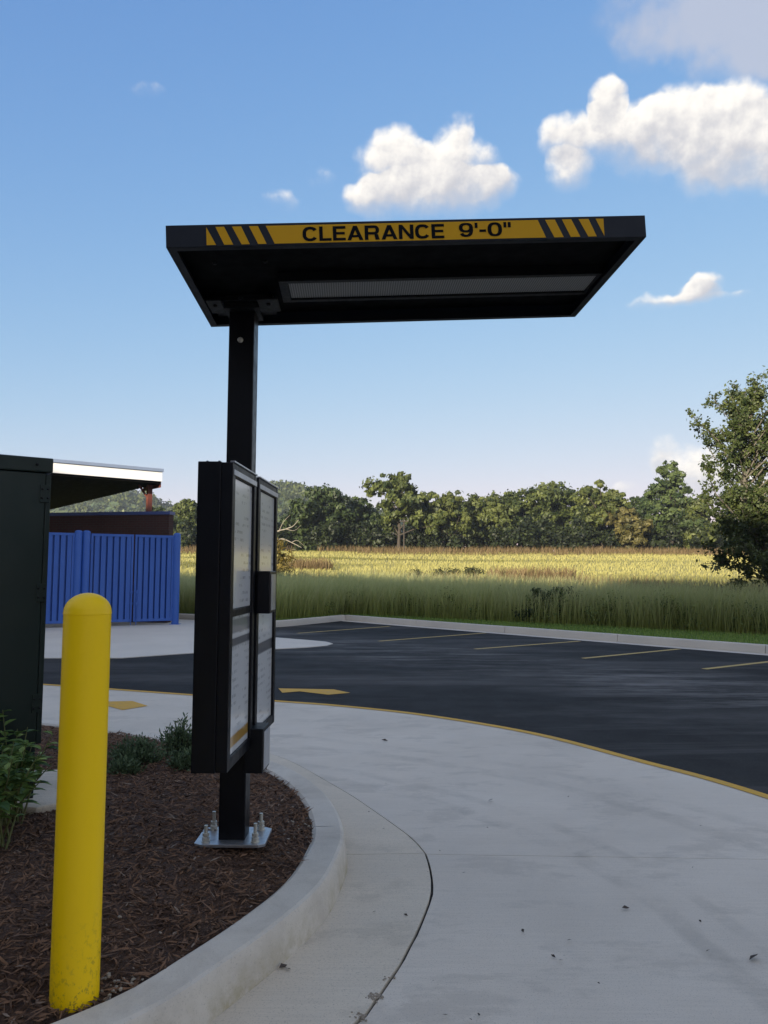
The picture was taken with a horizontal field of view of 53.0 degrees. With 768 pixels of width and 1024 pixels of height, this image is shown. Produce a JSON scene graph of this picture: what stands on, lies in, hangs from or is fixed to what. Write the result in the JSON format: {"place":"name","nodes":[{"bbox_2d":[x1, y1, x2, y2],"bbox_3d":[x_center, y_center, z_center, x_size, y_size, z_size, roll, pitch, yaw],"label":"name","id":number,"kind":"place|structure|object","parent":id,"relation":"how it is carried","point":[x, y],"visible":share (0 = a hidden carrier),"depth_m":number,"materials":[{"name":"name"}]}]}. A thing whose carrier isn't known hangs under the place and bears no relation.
{"place":"outdoors","nodes":[
{"label":"outdoors","id":0,"kind":"place"},
{"bbox_2d":[51,493,174,512],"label":"hill","id":1,"kind":"structure","parent":0,"point":[57,510],"depth_m":516.12,"materials":[{"name":"green plant"}]},
{"bbox_2d":[50,490,176,517],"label":"hill woods","id":2,"kind":"object","parent":1,"relation":"on","point":[156,501],"visible":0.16,"depth_m":516.41,"materials":[{"name":"green plant"}]},
{"bbox_2d":[44,619,332,658],"bbox_3d":[-8.530,2.906,18.830,14.970,0.050,12.000,0,-4,0],"label":"concrete pad","id":3,"kind":"object","parent":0,"point":[139,639],"visible":0.41,"depth_m":16.13,"materials":[{"name":"grey concrete"}]},
{"bbox_2d":[73,530,82,596],"bbox_3d":[-7.934,1.742,19.927,0.260,2.545,0.260,0,-4,0],"label":"gate post","id":4,"kind":"object","parent":3,"relation":"on","point":[77,563],"visible":0.77,"depth_m":19.89,"materials":[{"name":"blue metal"}]},
{"bbox_2d":[46,532,74,623],"bbox_3d":[-8.620,1.673,19.559,1.372,2.320,0.142,3,-5,-29],"label":"gate leaf","id":5,"kind":"object","parent":4,"relation":"attached to","point":[60,573],"visible":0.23,"depth_m":19.73,"materials":[{"name":"blue paint"}]},
{"bbox_2d":[3,454,163,510],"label":"shed roof","id":6,"kind":"structure","parent":3,"relation":"on","point":[73,482],"depth_m":21.85,"materials":[{"name":"white metal"}]},
{"bbox_2d":[81,530,90,593],"bbox_3d":[-7.761,1.751,20.023,0.260,2.545,0.260,0,-4,0],"label":"gate post","id":7,"kind":"object","parent":3,"relation":"on","point":[85,570],"visible":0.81,"depth_m":19.99,"materials":[{"name":"blue metal"}]},
{"bbox_2d":[89,533,133,624],"bbox_3d":[-7.201,1.780,20.332,1.101,2.400,0.145,3,-5,-29],"label":"gate leaf","id":8,"kind":"object","parent":7,"relation":"attached to","point":[111,568],"visible":0.73,"depth_m":20.37,"materials":[{"name":"blue paint"}]},
{"bbox_2d":[49,511,174,622],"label":"brick screen wall","id":9,"kind":"structure","parent":3,"relation":"on","point":[149,523],"depth_m":22.12,"materials":[{"name":"brown brick"}]},
{"bbox_2d":[169,533,180,624],"bbox_3d":[-5.704,1.848,21.149,0.260,2.545,0.260,0,-4,0],"label":"gate post","id":10,"kind":"object","parent":3,"relation":"on","point":[176,581],"visible":0.84,"depth_m":21.07,"materials":[{"name":"blue metal"}]},
{"bbox_2d":[133,535,174,624],"bbox_3d":[-6.224,1.826,20.867,1.054,2.400,0.145,3,-5,-29],"label":"gate leaf","id":11,"kind":"object","parent":10,"relation":"attached to","point":[153,578],"visible":1,"depth_m":20.86,"materials":[{"name":"blue paint"}]},
{"bbox_2d":[277,487,379,550],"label":"hill","id":12,"kind":"structure","parent":0,"point":[279,504],"depth_m":479.54,"materials":[{"name":"green plant"}]},
{"bbox_2d":[176,479,411,531],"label":"hill woods","id":13,"kind":"object","parent":12,"relation":"on","point":[295,491],"visible":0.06,"depth_m":492.25,"materials":[{"name":"green plant"}]},
{"bbox_2d":[0,0,767,552],"label":"sky","id":14,"kind":"structure","parent":0,"point":[122,122],"materials":[{"name":"blue"}]},
{"bbox_2d":[42,684,767,1023],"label":"drive through lane","id":15,"kind":"structure","parent":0,"point":[546,863],"depth_m":3.90,"materials":[{"name":"concrete"}]},
{"bbox_2d":[279,739,757,1019],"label":"leaf litter","id":16,"kind":"object","parent":15,"relation":"on","point":[522,930],"visible":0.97,"depth_m":2.97,"materials":[{"name":"brown plant"}]},
{"bbox_2d":[43,621,767,1023],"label":"parking lot","id":17,"kind":"structure","parent":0,"point":[687,709],"depth_m":10.16,"materials":[{"name":"black asphalt"}]},
{"bbox_2d":[42,719,347,1023],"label":"island kerb","id":18,"kind":"structure","parent":17,"relation":"on","point":[209,981],"depth_m":2.82,"materials":[{"name":"concrete"}]},
{"bbox_2d":[0,725,313,1023],"bbox_3d":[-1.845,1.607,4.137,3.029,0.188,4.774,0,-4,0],"label":"bark mulch","id":19,"kind":"object","parent":18,"relation":"in","point":[139,901],"visible":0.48,"depth_m":3.33,"materials":[{"name":"brown wood"}]},
{"bbox_2d":[0,732,50,849],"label":"leafy shrub","id":20,"kind":"object","parent":19,"relation":"on","point":[9,780],"visible":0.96,"depth_m":3.58,"materials":[{"name":"green plant"}]},
{"bbox_2d":[0,710,57,825],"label":"leafy shrub","id":21,"kind":"object","parent":19,"relation":"on","point":[21,751],"visible":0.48,"depth_m":3.93,"materials":[{"name":"green plant"}]},
{"bbox_2d":[11,770,56,814],"bbox_3d":[-2.179,1.661,4.394,1.098,0.195,0.787,0,-4,0],"label":"cabinet footing","id":22,"kind":"object","parent":19,"relation":"on","point":[46,798],"visible":0.11,"depth_m":4.20,"materials":[{"name":"concrete"}]},
{"bbox_2d":[0,454,52,798],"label":"utility cabinet","id":23,"kind":"object","parent":22,"relation":"on","point":[25,487],"visible":0.95,"depth_m":4.21,"materials":[{"name":"green metal"}]},
{"bbox_2d":[49,593,111,1012],"bbox_3d":[-0.969,0.924,2.466,0.149,1.324,0.149,0,-4,0],"label":"bollard","id":24,"kind":"object","parent":19,"relation":"on","point":[79,847],"visible":0.98,"depth_m":2.41,"materials":[{"name":"yellow metal"}]},
{"bbox_2d":[106,749,148,775],"bbox_3d":[-1.636,1.613,4.841,0.255,0.222,0.278,-3,-6,39],"label":"juniper shrub","id":25,"kind":"object","parent":19,"relation":"on","point":[122,765],"visible":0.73,"depth_m":4.81,"materials":[{"name":"green plant"}]},
{"bbox_2d":[107,732,169,764],"bbox_3d":[-1.617,1.595,5.097,0.414,0.274,0.364,-2,-5,27],"label":"juniper shrub","id":26,"kind":"object","parent":19,"relation":"on","point":[143,753],"visible":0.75,"depth_m":5.07,"materials":[{"name":"green plant"}]},
{"bbox_2d":[5,773,309,1016],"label":"pebbles","id":27,"kind":"object","parent":19,"relation":"on","point":[108,974],"visible":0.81,"depth_m":2.52,"materials":[{"name":"grey stone"}]},
{"bbox_2d":[153,712,191,755],"bbox_3d":[-1.408,1.572,5.374,0.363,0.361,0.313,4,-6,-38],"label":"juniper shrub","id":28,"kind":"object","parent":19,"relation":"on","point":[177,738],"visible":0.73,"depth_m":5.35,"materials":[{"name":"green plant"}]},
{"bbox_2d":[161,744,190,771],"bbox_3d":[-1.248,1.613,4.979,0.353,0.243,0.280,-1,-5,16],"label":"juniper shrub","id":29,"kind":"object","parent":19,"relation":"on","point":[182,760],"visible":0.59,"depth_m":4.93,"materials":[{"name":"green plant"}]},
{"bbox_2d":[166,215,645,847],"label":"drive through order point","id":30,"kind":"structure","parent":19,"relation":"on","point":[244,281],"depth_m":3.49,"materials":[{"name":"metal"}]},
{"bbox_2d":[145,731,430,1023],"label":"gutter","id":31,"kind":"object","parent":17,"relation":"on","point":[346,957],"visible":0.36,"depth_m":3.13,"materials":[{"name":"concrete"}]},
{"bbox_2d":[349,811,427,1021],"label":"joint crumbs","id":32,"kind":"object","parent":31,"relation":"on","point":[362,1016],"visible":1,"depth_m":2.67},
{"bbox_2d":[109,626,767,709],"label":"lot markings","id":33,"kind":"object","parent":17,"relation":"on","point":[122,705],"visible":0.9,"depth_m":9.66,"materials":[{"name":"paint"}]},
{"bbox_2d":[179,613,767,655],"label":"lot kerb","id":34,"kind":"structure","parent":17,"relation":"on","point":[732,647],"depth_m":17.75,"materials":[{"name":"grey concrete"}]},
{"bbox_2d":[179,566,767,634],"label":"tall grass","id":35,"kind":"structure","parent":0,"point":[301,596],"depth_m":21.37,"materials":[{"name":"green plant"}]},
{"bbox_2d":[180,550,767,644],"bbox_3d":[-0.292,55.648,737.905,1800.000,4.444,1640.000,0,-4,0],"label":"field","id":36,"kind":"structure","parent":0,"point":[614,569],"depth_m":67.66,"materials":[{"name":"plant"}]},
{"bbox_2d":[152,505,178,529],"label":"tree","id":37,"kind":"object","parent":36,"relation":"on","point":[161,508],"visible":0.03,"depth_m":126.52,"materials":[{"name":"green plant"}]},
{"bbox_2d":[172,498,196,543],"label":"tree","id":38,"kind":"object","parent":36,"relation":"on","point":[184,508],"visible":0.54,"depth_m":117.42,"materials":[{"name":"green plant"}]},
{"bbox_2d":[277,537,296,576],"bbox_3d":[-5.384,2.563,40.141,2.021,2.851,2.038,0,-4,0],"label":"golden shrub","id":39,"kind":"object","parent":36,"relation":"on","point":[281,557],"visible":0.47,"depth_m":39.82,"materials":[{"name":"yellow plant"}]},
{"bbox_2d":[277,515,303,549],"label":"dead branches","id":40,"kind":"object","parent":39,"relation":"attached to","point":[290,530],"visible":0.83,"depth_m":40.62,"materials":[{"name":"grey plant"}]},
{"bbox_2d":[279,483,358,550],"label":"tree","id":41,"kind":"object","parent":36,"relation":"on","point":[310,511],"visible":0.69,"depth_m":109.97,"materials":[{"name":"green plant"}]},
{"bbox_2d":[333,496,383,550],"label":"tree","id":42,"kind":"object","parent":36,"relation":"on","point":[365,512],"visible":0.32,"depth_m":114.98,"materials":[{"name":"green plant"}]},
{"bbox_2d":[359,471,446,551],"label":"tree","id":43,"kind":"object","parent":36,"relation":"on","point":[409,502],"visible":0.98,"depth_m":106.79,"materials":[{"name":"green plant"}]},
{"bbox_2d":[400,518,407,550],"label":"utility pole","id":44,"kind":"object","parent":36,"relation":"on","point":[403,521],"visible":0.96,"depth_m":104.07,"materials":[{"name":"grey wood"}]},
{"bbox_2d":[407,502,441,547],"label":"tree","id":45,"kind":"object","parent":36,"relation":"on","point":[426,509],"visible":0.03,"depth_m":115.26,"materials":[{"name":"green plant"}]},
{"bbox_2d":[422,490,483,542],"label":"tree","id":46,"kind":"object","parent":36,"relation":"on","point":[448,505],"visible":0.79,"depth_m":108.08,"materials":[{"name":"green plant"}]},
{"bbox_2d":[407,566,505,578],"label":"meadow shrub","id":47,"kind":"object","parent":36,"relation":"on","point":[472,570],"visible":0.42,"depth_m":44.80,"materials":[{"name":"green plant"}]},
{"bbox_2d":[173,514,767,553],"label":"undergrowth","id":48,"kind":"object","parent":36,"relation":"on","point":[583,536],"visible":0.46,"depth_m":108.44,"materials":[{"name":"green plant"}]},
{"bbox_2d":[180,544,766,593],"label":"brown weeds","id":49,"kind":"object","parent":36,"relation":"on","point":[321,563],"visible":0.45,"depth_m":94.74,"materials":[{"name":"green plant"}]},
{"bbox_2d":[187,612,767,644],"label":"mown verge grass","id":50,"kind":"structure","parent":36,"relation":"on","point":[668,633],"depth_m":17.72,"materials":[{"name":"green plant"}]},
{"bbox_2d":[463,492,522,548],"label":"tree","id":51,"kind":"object","parent":36,"relation":"on","point":[490,513],"visible":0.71,"depth_m":112.80,"materials":[{"name":"green plant"}]},
{"bbox_2d":[486,485,561,545],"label":"tree","id":52,"kind":"object","parent":36,"relation":"on","point":[519,507],"visible":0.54,"depth_m":115.88,"materials":[{"name":"green plant"}]},
{"bbox_2d":[512,584,576,620],"bbox_3d":[4.240,2.445,20.403,1.701,1.070,0.898,-2,-5,24],"label":"dark shrub","id":53,"kind":"object","parent":36,"relation":"on","point":[534,591],"visible":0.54,"depth_m":20.30,"materials":[{"name":"green plant"}]},
{"bbox_2d":[526,481,603,543],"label":"tree","id":54,"kind":"object","parent":36,"relation":"on","point":[563,501],"visible":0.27,"depth_m":118.97,"materials":[{"name":"green plant"}]},
{"bbox_2d":[565,487,606,548],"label":"tree","id":55,"kind":"object","parent":36,"relation":"on","point":[579,508],"visible":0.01,"depth_m":123.87,"materials":[{"name":"green plant"}]},
{"bbox_2d":[569,479,630,548],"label":"tree","id":56,"kind":"object","parent":36,"relation":"on","point":[609,501],"visible":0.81,"depth_m":109.12,"materials":[{"name":"green plant"}]},
{"bbox_2d":[596,507,653,550],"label":"tree","id":57,"kind":"object","parent":36,"relation":"on","point":[629,523],"visible":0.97,"depth_m":105.91,"materials":[{"name":"green plant"}]},
{"bbox_2d":[628,496,661,547],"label":"tree","id":58,"kind":"object","parent":36,"relation":"on","point":[634,501],"visible":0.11,"depth_m":119.70,"materials":[{"name":"green plant"}]},
{"bbox_2d":[639,460,708,546],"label":"conifer","id":59,"kind":"object","parent":36,"relation":"on","point":[668,494],"visible":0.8,"depth_m":111.22,"materials":[{"name":"green plant"}]},
{"bbox_2d":[676,493,722,548],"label":"tree","id":60,"kind":"object","parent":36,"relation":"on","point":[701,510],"visible":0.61,"depth_m":109.03,"materials":[{"name":"green plant"}]},
{"bbox_2d":[718,486,760,535],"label":"tree","id":61,"kind":"object","parent":36,"relation":"on","point":[729,507],"depth_m":116.03,"materials":[{"name":"green plant"}]},
{"label":"ground","id":62,"kind":"structure","parent":0,"visible":0},
{"bbox_2d":[685,365,767,592],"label":"leafy tree","id":63,"kind":"object","parent":62,"relation":"on","point":[742,440],"visible":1,"depth_m":23.86,"materials":[{"name":"green plant"}]}
]}

